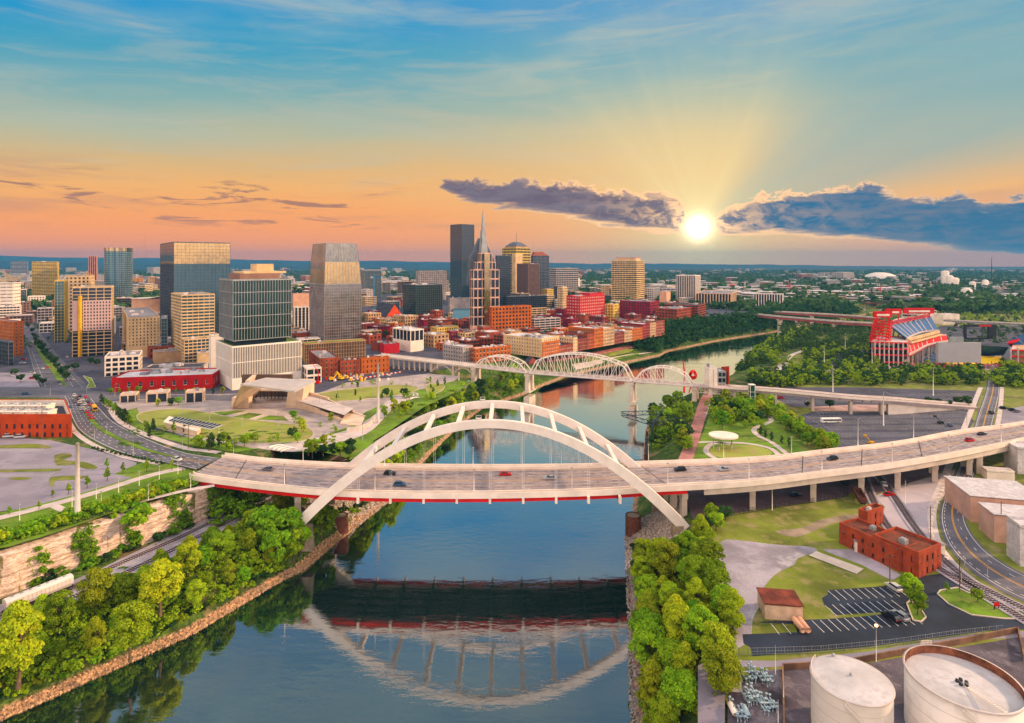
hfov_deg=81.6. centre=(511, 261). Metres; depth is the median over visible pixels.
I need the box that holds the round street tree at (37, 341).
[34,339,42,344]
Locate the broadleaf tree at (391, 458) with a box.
[383,444,398,462]
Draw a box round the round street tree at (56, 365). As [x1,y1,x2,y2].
[53,362,60,367]
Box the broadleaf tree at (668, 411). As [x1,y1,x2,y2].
[662,408,673,417]
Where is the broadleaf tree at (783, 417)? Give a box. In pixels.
[780,414,791,428]
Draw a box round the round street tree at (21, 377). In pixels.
[16,374,24,379]
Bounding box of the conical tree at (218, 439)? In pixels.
[216,434,221,446]
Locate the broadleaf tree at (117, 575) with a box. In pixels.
[111,572,125,595]
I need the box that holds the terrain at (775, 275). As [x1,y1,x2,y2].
[60,267,1023,306]
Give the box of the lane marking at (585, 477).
[210,433,1006,478]
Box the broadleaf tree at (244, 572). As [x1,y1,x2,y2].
[235,565,250,581]
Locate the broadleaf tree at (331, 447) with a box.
[326,442,339,458]
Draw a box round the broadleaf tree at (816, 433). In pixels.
[813,431,821,441]
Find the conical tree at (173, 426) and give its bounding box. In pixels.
[171,421,176,433]
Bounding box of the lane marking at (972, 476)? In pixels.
[963,356,1013,570]
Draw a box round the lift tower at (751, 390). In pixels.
[748,384,754,398]
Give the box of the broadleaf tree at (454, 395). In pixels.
[447,389,457,398]
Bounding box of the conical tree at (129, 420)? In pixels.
[127,414,133,427]
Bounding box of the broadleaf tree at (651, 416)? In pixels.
[648,408,654,417]
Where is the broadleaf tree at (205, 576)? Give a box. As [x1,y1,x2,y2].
[193,570,212,587]
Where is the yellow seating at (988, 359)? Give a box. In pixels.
[948,356,1000,363]
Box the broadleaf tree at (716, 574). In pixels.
[702,565,730,591]
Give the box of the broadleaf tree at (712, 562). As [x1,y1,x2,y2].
[697,556,726,582]
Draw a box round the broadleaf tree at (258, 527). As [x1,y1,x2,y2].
[256,518,276,536]
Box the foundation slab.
[810,551,862,573]
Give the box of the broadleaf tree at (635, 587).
[632,575,648,590]
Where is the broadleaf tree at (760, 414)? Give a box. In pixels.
[752,408,764,419]
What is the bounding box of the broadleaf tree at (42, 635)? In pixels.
[29,631,51,663]
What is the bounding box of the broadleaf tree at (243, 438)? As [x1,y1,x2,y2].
[239,435,249,446]
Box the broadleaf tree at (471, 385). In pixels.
[466,383,475,391]
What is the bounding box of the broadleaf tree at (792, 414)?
[786,411,795,417]
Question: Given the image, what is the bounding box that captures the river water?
[0,313,870,722]
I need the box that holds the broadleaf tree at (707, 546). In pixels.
[689,537,725,563]
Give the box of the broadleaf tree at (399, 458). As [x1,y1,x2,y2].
[389,441,403,462]
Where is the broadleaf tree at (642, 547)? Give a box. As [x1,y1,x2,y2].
[632,538,650,566]
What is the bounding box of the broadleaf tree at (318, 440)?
[312,438,320,452]
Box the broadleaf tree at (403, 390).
[399,388,407,394]
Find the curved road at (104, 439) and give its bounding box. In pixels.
[64,396,218,469]
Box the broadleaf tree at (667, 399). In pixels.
[662,395,674,406]
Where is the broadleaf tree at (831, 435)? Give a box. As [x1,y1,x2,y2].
[824,431,839,445]
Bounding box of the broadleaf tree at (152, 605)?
[147,602,155,609]
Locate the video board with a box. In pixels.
[963,324,995,338]
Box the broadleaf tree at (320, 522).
[308,505,335,539]
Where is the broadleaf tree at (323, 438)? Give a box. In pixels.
[319,434,327,446]
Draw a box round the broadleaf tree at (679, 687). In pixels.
[660,666,697,715]
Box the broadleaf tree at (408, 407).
[404,400,410,413]
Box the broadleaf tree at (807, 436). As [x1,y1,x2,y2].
[800,432,813,442]
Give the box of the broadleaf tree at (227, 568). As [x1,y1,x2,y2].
[220,558,235,586]
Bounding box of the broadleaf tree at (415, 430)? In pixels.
[410,428,423,435]
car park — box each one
[0,373,39,386]
[743,574,1023,655]
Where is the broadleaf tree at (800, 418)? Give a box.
[795,416,805,426]
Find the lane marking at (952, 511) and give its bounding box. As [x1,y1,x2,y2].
[952,387,1015,582]
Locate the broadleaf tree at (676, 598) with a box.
[661,594,687,627]
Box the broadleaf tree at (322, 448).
[317,444,327,455]
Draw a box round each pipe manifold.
[728,695,748,722]
[740,660,758,682]
[740,682,761,707]
[754,665,774,686]
[756,691,778,715]
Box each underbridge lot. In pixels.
[687,479,855,518]
[868,462,955,493]
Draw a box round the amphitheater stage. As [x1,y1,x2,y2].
[232,374,315,408]
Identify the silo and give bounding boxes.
[941,270,948,283]
[946,275,952,284]
[953,277,958,283]
[961,288,971,295]
[969,281,975,289]
[982,280,988,284]
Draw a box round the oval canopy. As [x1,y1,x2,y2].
[709,431,737,450]
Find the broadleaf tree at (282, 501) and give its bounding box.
[271,494,290,508]
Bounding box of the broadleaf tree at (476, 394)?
[471,390,479,400]
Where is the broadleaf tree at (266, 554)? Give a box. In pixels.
[262,547,279,567]
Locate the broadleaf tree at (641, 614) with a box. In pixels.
[628,606,665,651]
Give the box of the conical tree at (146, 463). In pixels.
[143,459,149,471]
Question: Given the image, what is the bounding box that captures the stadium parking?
[801,349,868,380]
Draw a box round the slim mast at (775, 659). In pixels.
[775,645,775,674]
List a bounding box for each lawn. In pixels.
[137,409,312,442]
[213,410,243,414]
[234,413,261,418]
[255,415,287,420]
[319,385,417,400]
[349,430,378,459]
[426,383,443,392]
[580,349,633,361]
[603,353,638,361]
[693,399,808,458]
[709,445,771,457]
[939,588,1023,617]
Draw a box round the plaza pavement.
[100,374,459,448]
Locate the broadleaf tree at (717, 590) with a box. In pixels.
[708,583,728,612]
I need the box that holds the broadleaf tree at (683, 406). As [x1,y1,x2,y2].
[677,402,692,417]
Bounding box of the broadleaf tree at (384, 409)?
[381,405,387,417]
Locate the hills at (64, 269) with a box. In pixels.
[0,267,978,271]
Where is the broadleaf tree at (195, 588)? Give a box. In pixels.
[184,579,206,604]
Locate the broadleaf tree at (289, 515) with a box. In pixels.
[273,506,304,530]
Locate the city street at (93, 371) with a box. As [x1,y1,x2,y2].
[0,291,747,443]
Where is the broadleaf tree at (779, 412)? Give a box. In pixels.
[774,408,784,422]
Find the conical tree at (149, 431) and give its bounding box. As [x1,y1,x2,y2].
[147,426,152,436]
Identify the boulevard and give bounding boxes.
[24,323,91,401]
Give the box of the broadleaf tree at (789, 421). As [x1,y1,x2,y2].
[784,418,792,431]
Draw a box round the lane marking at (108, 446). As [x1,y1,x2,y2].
[65,397,195,468]
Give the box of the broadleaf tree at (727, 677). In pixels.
[702,643,745,693]
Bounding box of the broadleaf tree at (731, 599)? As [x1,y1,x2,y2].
[716,587,746,633]
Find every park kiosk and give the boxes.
[119,391,138,402]
[146,388,170,402]
[185,387,204,402]
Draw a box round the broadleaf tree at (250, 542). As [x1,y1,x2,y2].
[240,528,256,549]
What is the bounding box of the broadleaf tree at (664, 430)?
[656,427,671,438]
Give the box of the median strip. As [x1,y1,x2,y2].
[35,345,65,385]
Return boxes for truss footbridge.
[374,352,980,414]
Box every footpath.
[0,467,184,519]
[50,484,213,511]
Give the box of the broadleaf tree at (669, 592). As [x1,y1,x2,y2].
[662,587,682,603]
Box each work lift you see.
[863,434,874,443]
[933,415,943,423]
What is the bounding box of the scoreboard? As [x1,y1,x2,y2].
[936,337,980,367]
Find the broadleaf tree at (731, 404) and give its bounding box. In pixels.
[723,401,739,410]
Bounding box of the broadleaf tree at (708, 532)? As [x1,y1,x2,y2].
[699,526,715,540]
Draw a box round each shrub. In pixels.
[0,529,6,540]
[0,530,14,539]
[0,689,6,700]
[7,528,24,538]
[12,683,29,696]
[22,520,41,533]
[29,577,42,584]
[29,675,43,685]
[37,515,51,528]
[41,568,54,580]
[49,514,68,526]
[53,566,70,577]
[53,671,69,680]
[68,510,81,518]
[73,504,90,511]
[79,557,94,568]
[86,654,101,663]
[88,502,102,512]
[89,556,102,564]
[97,552,113,561]
[99,504,112,510]
[101,497,115,505]
[106,649,118,658]
[107,503,127,518]
[109,549,121,557]
[113,495,129,507]
[113,543,127,553]
[119,507,144,524]
[121,544,132,551]
[124,494,134,501]
[124,501,150,521]
[128,505,156,525]
[132,541,141,549]
[133,489,145,496]
[133,491,147,500]
[147,486,160,493]
[150,628,160,636]
[152,532,165,540]
[160,483,171,489]
[164,618,175,628]
[165,528,179,534]
[166,483,177,489]
[174,479,188,486]
[176,613,189,622]
[183,519,194,528]
[186,606,194,614]
[198,602,207,611]
[207,597,216,604]
[215,590,226,598]
[230,590,238,596]
[232,582,244,589]
[246,580,255,587]
[250,573,259,579]
[260,570,272,577]
[353,506,360,512]
[638,697,643,706]
[641,714,649,722]
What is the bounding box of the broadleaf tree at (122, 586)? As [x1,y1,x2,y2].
[108,572,139,604]
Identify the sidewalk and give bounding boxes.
[72,423,160,464]
[108,410,221,453]
[927,387,982,579]
[988,387,1003,455]
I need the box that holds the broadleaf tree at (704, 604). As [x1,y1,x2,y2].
[694,602,713,629]
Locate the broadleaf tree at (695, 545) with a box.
[692,536,713,559]
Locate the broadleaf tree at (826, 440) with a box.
[819,436,831,448]
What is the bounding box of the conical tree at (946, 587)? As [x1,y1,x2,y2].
[944,582,949,591]
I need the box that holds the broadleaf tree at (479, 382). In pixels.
[474,378,485,387]
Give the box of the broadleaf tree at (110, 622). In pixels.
[108,611,126,628]
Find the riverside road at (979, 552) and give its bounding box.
[939,355,1023,601]
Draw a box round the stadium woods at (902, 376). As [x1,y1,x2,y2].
[735,307,1023,385]
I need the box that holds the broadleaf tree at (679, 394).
[672,390,684,401]
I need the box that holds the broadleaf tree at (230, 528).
[222,525,235,539]
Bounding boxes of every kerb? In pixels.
[136,409,313,442]
[211,410,248,415]
[254,415,288,420]
[317,385,417,400]
[906,600,926,621]
[937,587,1019,618]
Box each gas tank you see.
[791,616,805,632]
[797,616,810,632]
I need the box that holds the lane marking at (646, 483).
[221,443,989,487]
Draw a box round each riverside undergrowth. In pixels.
[0,497,308,696]
[629,533,748,722]
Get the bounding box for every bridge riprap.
[301,498,385,535]
[624,497,686,568]
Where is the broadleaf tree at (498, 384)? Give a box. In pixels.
[495,382,503,390]
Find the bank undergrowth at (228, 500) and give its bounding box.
[0,374,537,586]
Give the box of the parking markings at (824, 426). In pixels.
[3,393,966,633]
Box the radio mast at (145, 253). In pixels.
[145,235,145,271]
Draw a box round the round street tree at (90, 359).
[87,357,94,363]
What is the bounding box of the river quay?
[573,352,650,368]
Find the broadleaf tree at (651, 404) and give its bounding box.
[648,402,657,407]
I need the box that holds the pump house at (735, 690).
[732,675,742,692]
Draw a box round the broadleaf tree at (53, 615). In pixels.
[42,589,78,633]
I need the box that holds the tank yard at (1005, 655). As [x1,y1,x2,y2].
[728,637,1023,722]
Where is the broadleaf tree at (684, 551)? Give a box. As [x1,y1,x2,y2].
[673,546,690,563]
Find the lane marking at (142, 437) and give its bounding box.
[91,399,213,457]
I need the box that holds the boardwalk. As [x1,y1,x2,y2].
[678,392,711,459]
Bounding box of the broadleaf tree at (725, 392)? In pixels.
[720,389,730,400]
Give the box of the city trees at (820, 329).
[24,302,1023,348]
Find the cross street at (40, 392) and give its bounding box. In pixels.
[0,387,236,402]
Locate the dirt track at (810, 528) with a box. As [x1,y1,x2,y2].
[776,514,857,536]
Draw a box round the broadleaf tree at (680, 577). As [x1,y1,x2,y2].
[676,560,687,582]
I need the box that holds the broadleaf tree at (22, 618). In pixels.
[0,599,44,689]
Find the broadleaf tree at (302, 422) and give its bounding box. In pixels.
[299,419,307,431]
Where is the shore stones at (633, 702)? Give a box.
[625,541,647,722]
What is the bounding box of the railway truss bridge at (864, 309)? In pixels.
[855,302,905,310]
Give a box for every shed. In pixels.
[756,587,803,620]
[853,539,946,554]
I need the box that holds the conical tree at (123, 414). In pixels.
[121,408,126,423]
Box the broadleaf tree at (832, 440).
[822,437,835,447]
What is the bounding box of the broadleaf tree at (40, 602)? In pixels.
[31,594,47,624]
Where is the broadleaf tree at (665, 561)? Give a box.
[651,540,679,577]
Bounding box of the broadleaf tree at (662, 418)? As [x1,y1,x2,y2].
[656,416,666,426]
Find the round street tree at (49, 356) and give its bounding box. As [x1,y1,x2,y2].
[45,354,53,359]
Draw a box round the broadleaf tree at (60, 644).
[46,638,66,656]
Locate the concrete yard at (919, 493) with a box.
[877,470,954,565]
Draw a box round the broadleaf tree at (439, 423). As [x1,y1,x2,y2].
[435,420,443,425]
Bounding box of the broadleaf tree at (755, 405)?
[746,403,758,418]
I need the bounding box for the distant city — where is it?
[0,267,1023,303]
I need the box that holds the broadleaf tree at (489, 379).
[487,376,494,387]
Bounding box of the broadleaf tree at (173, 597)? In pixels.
[163,583,180,606]
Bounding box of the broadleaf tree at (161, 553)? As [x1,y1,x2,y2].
[150,548,169,565]
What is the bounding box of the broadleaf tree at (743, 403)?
[738,401,752,416]
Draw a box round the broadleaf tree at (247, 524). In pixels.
[242,521,255,531]
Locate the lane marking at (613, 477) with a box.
[209,431,1021,479]
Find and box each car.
[2,433,13,436]
[14,434,26,437]
[171,456,182,460]
[261,466,273,470]
[383,469,396,474]
[393,480,406,485]
[499,471,510,474]
[544,475,556,478]
[674,466,686,470]
[718,466,730,470]
[789,491,802,496]
[826,455,838,459]
[880,481,887,486]
[880,610,901,622]
[882,491,895,495]
[884,582,902,592]
[889,609,910,621]
[964,437,974,441]
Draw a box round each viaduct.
[889,295,985,301]
[943,319,1023,326]
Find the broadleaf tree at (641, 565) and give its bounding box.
[630,555,655,576]
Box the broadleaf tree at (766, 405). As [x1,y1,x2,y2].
[761,403,773,416]
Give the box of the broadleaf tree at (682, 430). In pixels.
[676,426,687,446]
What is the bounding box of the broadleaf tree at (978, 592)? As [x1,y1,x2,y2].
[970,588,985,601]
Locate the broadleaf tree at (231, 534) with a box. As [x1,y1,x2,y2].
[224,529,235,553]
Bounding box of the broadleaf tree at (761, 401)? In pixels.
[754,399,765,411]
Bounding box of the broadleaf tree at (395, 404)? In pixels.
[390,398,397,410]
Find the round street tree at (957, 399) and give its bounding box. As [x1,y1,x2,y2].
[952,396,963,402]
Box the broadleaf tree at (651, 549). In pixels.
[645,536,666,568]
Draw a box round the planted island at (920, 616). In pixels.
[908,602,924,620]
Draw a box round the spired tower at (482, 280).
[466,212,498,329]
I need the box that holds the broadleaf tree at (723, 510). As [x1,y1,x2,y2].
[718,505,733,519]
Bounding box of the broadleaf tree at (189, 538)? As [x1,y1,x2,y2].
[181,535,197,556]
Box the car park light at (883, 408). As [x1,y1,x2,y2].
[883,392,887,425]
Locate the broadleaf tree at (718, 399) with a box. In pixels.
[710,396,722,405]
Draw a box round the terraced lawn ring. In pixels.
[228,407,294,420]
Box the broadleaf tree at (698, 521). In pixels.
[691,514,708,536]
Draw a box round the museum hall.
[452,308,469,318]
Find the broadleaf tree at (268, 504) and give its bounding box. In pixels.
[264,502,277,507]
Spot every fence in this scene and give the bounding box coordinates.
[18,509,113,537]
[693,485,847,519]
[739,625,1003,654]
[869,471,938,488]
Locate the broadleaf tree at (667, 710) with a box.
[648,689,680,722]
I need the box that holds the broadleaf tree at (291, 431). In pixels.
[286,427,297,437]
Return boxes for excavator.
[328,372,342,380]
[333,371,344,379]
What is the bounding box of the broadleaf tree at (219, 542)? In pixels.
[206,532,230,562]
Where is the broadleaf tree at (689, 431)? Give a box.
[674,425,691,438]
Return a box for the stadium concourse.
[827,365,1000,372]
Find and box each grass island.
[0,444,50,447]
[0,469,61,471]
[9,477,31,479]
[49,476,85,486]
[54,453,97,468]
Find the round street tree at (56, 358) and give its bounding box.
[49,356,59,362]
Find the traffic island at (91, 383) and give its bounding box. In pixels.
[84,376,94,387]
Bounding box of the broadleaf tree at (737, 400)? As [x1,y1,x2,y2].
[732,396,745,414]
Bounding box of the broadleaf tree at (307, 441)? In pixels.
[303,439,312,455]
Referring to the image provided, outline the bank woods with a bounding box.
[617,299,862,351]
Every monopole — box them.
[74,442,81,519]
[377,363,379,422]
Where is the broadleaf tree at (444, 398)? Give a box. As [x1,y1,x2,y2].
[442,393,449,405]
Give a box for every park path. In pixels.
[257,392,418,451]
[698,441,728,444]
[703,442,779,457]
[734,412,787,453]
[773,350,802,386]
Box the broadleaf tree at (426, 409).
[414,403,429,415]
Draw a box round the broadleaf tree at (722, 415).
[714,410,730,429]
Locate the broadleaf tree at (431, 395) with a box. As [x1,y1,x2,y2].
[426,391,438,410]
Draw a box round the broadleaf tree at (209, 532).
[201,526,222,544]
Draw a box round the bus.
[91,404,97,410]
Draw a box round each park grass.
[126,408,253,451]
[256,380,472,457]
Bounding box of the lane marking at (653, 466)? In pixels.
[223,425,1018,469]
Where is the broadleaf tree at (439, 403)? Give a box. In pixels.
[436,399,442,407]
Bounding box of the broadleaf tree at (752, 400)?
[746,398,754,402]
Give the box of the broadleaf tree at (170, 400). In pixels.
[167,397,174,404]
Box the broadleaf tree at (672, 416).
[666,414,678,422]
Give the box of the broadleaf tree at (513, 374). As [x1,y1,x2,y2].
[509,364,517,377]
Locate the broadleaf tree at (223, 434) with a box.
[219,431,228,443]
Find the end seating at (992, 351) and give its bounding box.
[981,345,1008,355]
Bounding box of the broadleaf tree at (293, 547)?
[281,526,309,564]
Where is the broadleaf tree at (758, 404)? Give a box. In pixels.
[756,402,764,410]
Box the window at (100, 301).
[84,301,109,329]
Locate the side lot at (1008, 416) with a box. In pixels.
[1000,406,1023,423]
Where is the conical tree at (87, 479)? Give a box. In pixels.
[84,476,90,487]
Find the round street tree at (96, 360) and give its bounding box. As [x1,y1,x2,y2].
[93,359,100,365]
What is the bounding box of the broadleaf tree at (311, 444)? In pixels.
[306,440,318,458]
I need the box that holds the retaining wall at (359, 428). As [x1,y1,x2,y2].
[346,415,374,432]
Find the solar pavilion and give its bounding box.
[163,416,221,435]
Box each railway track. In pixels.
[0,456,341,615]
[35,387,464,609]
[864,480,1023,620]
[876,476,1023,610]
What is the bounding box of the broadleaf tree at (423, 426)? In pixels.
[418,422,431,428]
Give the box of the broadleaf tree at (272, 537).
[258,527,291,561]
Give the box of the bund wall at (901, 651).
[782,626,1023,722]
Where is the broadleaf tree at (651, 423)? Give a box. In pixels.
[647,419,660,429]
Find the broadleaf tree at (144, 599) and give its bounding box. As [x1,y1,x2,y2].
[136,578,154,602]
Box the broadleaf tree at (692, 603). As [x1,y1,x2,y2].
[686,599,699,608]
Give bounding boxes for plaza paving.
[814,404,963,410]
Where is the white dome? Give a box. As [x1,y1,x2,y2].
[865,272,898,279]
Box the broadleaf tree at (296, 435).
[293,432,301,442]
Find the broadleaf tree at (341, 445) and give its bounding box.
[333,441,346,458]
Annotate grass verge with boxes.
[0,461,198,547]
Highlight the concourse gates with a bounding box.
[906,361,1001,368]
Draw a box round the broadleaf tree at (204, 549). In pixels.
[196,544,214,569]
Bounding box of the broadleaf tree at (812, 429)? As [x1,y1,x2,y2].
[804,425,814,438]
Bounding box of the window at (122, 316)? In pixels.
[122,316,155,345]
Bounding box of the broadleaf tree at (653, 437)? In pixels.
[648,433,662,443]
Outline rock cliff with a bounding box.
[0,485,249,598]
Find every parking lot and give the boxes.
[0,438,136,510]
[772,387,980,406]
[797,410,973,446]
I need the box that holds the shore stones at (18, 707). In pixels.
[0,502,387,720]
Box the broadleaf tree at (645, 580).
[634,573,658,597]
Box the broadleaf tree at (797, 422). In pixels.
[791,420,805,435]
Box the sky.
[0,0,1023,266]
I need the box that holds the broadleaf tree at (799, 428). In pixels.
[793,424,804,437]
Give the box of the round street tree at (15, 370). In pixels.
[10,369,18,373]
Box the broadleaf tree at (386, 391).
[382,388,389,395]
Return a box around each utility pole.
[889,554,890,587]
[930,506,930,538]
[956,558,963,591]
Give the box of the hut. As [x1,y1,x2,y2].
[981,466,1014,480]
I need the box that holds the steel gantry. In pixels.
[621,409,683,459]
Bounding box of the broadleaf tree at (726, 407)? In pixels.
[720,404,732,414]
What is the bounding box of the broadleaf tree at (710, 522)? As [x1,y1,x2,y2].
[700,516,712,527]
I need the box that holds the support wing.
[296,392,365,425]
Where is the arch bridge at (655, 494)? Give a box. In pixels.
[189,397,1023,550]
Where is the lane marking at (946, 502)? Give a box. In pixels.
[944,377,1023,595]
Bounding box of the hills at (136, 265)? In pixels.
[0,260,1023,268]
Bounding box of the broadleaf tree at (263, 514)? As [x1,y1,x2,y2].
[250,505,278,535]
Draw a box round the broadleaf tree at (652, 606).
[636,602,660,621]
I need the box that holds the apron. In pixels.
[913,326,1023,368]
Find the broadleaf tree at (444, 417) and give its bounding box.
[439,407,449,419]
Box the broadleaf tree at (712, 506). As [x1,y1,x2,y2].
[703,502,718,515]
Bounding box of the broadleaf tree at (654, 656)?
[648,652,663,669]
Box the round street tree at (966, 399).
[962,396,972,404]
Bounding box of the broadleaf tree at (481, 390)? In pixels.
[476,387,485,393]
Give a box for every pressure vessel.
[727,701,736,715]
[741,703,750,718]
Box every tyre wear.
[196,437,1020,490]
[199,435,1023,487]
[204,433,1023,484]
[211,429,1023,478]
[214,427,1023,475]
[218,425,1023,472]
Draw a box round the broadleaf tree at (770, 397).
[766,394,775,404]
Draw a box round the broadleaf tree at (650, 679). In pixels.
[638,659,663,702]
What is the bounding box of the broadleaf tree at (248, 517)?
[245,507,260,532]
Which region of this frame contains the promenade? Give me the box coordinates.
[540,345,634,361]
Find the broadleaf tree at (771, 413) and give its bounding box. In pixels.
[766,405,773,416]
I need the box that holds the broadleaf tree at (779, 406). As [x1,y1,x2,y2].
[775,403,785,411]
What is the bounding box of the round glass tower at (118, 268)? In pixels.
[104,248,132,298]
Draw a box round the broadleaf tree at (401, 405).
[398,401,406,412]
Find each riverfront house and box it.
[542,340,558,357]
[556,335,576,351]
[559,342,572,352]
[562,335,586,350]
[565,331,593,348]
[568,325,602,347]
[590,324,613,345]
[612,325,642,340]
[614,329,631,341]
[614,330,623,343]
[617,320,649,338]
[632,318,664,336]
[633,320,655,337]
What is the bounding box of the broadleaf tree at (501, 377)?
[497,373,504,381]
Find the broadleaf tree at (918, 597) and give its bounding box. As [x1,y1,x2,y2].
[906,589,928,614]
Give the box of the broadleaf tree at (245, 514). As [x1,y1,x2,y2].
[239,509,251,527]
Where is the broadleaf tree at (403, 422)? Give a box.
[393,420,407,428]
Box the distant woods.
[0,269,1023,312]
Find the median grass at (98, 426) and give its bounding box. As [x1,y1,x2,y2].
[81,403,174,456]
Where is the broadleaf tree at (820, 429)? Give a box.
[814,427,825,445]
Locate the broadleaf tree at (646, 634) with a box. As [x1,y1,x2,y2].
[627,619,666,664]
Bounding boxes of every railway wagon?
[1,573,73,613]
[840,479,849,485]
[853,487,866,504]
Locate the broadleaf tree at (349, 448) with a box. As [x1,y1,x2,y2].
[343,444,355,458]
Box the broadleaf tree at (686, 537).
[674,530,697,550]
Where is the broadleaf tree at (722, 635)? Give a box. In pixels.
[696,620,737,667]
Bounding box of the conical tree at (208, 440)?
[205,437,210,450]
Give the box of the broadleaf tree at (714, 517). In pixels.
[708,511,725,530]
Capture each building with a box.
[0,281,20,305]
[0,318,23,356]
[0,339,13,365]
[11,261,27,274]
[32,261,58,295]
[54,279,67,342]
[65,275,94,334]
[72,285,113,356]
[88,256,97,279]
[104,350,141,376]
[112,368,219,391]
[122,307,159,356]
[133,277,142,282]
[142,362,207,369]
[147,267,159,273]
[160,242,229,335]
[161,315,167,345]
[171,292,214,349]
[181,336,208,362]
[209,333,223,367]
[216,264,301,389]
[292,292,308,305]
[292,305,308,329]
[302,338,365,362]
[302,364,321,382]
[309,349,337,376]
[310,243,360,340]
[338,358,359,375]
[359,354,389,373]
[361,269,380,297]
[375,303,400,317]
[380,341,399,353]
[393,326,423,351]
[403,283,441,314]
[416,270,446,299]
[431,325,457,332]
[443,342,472,362]
[447,329,462,340]
[448,297,469,311]
[450,224,473,297]
[470,344,510,363]
[489,305,530,329]
[495,255,510,305]
[502,239,529,292]
[504,332,558,357]
[505,294,546,307]
[517,263,539,294]
[525,357,535,363]
[531,252,548,294]
[531,307,546,315]
[531,316,560,330]
[541,288,553,294]
[550,268,577,290]
[554,285,564,298]
[557,286,566,307]
[566,292,604,317]
[601,284,611,294]
[605,303,618,320]
[612,258,644,300]
[620,299,658,318]
[645,287,659,299]
[650,284,674,287]
[655,306,692,320]
[660,288,675,291]
[660,291,670,302]
[665,302,705,317]
[676,274,700,300]
[696,290,736,307]
[704,363,717,394]
[717,366,728,394]
[753,292,783,305]
[795,273,809,278]
[832,272,853,278]
[839,517,917,571]
[847,290,867,293]
[858,503,883,525]
[873,287,892,291]
[874,526,940,577]
[901,310,936,317]
[917,314,935,323]
[934,313,959,324]
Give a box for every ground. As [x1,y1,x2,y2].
[0,301,1021,722]
[705,312,1023,704]
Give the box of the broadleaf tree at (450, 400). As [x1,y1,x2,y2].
[445,396,456,405]
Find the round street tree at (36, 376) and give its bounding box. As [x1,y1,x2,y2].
[32,374,40,379]
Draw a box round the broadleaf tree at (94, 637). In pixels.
[81,616,106,653]
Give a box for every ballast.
[0,380,468,620]
[0,429,391,618]
[40,387,465,607]
[864,478,1023,624]
[874,476,1023,612]
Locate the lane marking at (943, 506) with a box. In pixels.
[942,369,1022,597]
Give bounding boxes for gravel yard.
[717,540,816,647]
[822,549,899,579]
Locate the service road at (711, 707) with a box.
[698,631,1023,722]
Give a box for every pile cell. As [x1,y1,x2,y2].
[335,512,347,534]
[625,511,640,536]
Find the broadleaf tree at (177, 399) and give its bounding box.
[174,397,182,404]
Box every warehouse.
[944,476,1023,521]
[978,502,1023,542]
[1004,440,1023,473]
[1006,515,1023,566]
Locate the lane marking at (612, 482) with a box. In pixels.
[203,436,1013,485]
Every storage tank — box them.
[809,653,895,722]
[902,640,1023,722]
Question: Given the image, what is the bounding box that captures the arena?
[130,296,159,315]
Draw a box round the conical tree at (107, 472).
[103,467,110,480]
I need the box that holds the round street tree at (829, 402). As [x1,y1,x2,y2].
[825,400,834,405]
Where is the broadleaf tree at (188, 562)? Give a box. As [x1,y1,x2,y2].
[173,540,202,578]
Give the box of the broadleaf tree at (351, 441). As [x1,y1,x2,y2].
[344,438,356,444]
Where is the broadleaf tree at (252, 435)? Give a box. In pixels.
[250,433,259,442]
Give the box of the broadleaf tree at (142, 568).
[134,564,151,580]
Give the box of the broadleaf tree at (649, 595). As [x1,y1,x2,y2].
[638,588,659,610]
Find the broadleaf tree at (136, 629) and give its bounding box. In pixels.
[106,599,154,662]
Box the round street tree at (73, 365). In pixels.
[70,363,79,369]
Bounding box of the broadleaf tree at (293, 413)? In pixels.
[288,410,296,417]
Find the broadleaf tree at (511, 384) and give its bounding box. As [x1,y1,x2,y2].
[507,379,514,389]
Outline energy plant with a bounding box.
[0,399,71,436]
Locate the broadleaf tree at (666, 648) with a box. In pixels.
[657,637,688,669]
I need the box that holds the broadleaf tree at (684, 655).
[672,641,697,676]
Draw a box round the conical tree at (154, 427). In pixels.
[151,419,156,429]
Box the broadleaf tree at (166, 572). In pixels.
[138,557,184,616]
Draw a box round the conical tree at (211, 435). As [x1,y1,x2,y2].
[208,432,214,449]

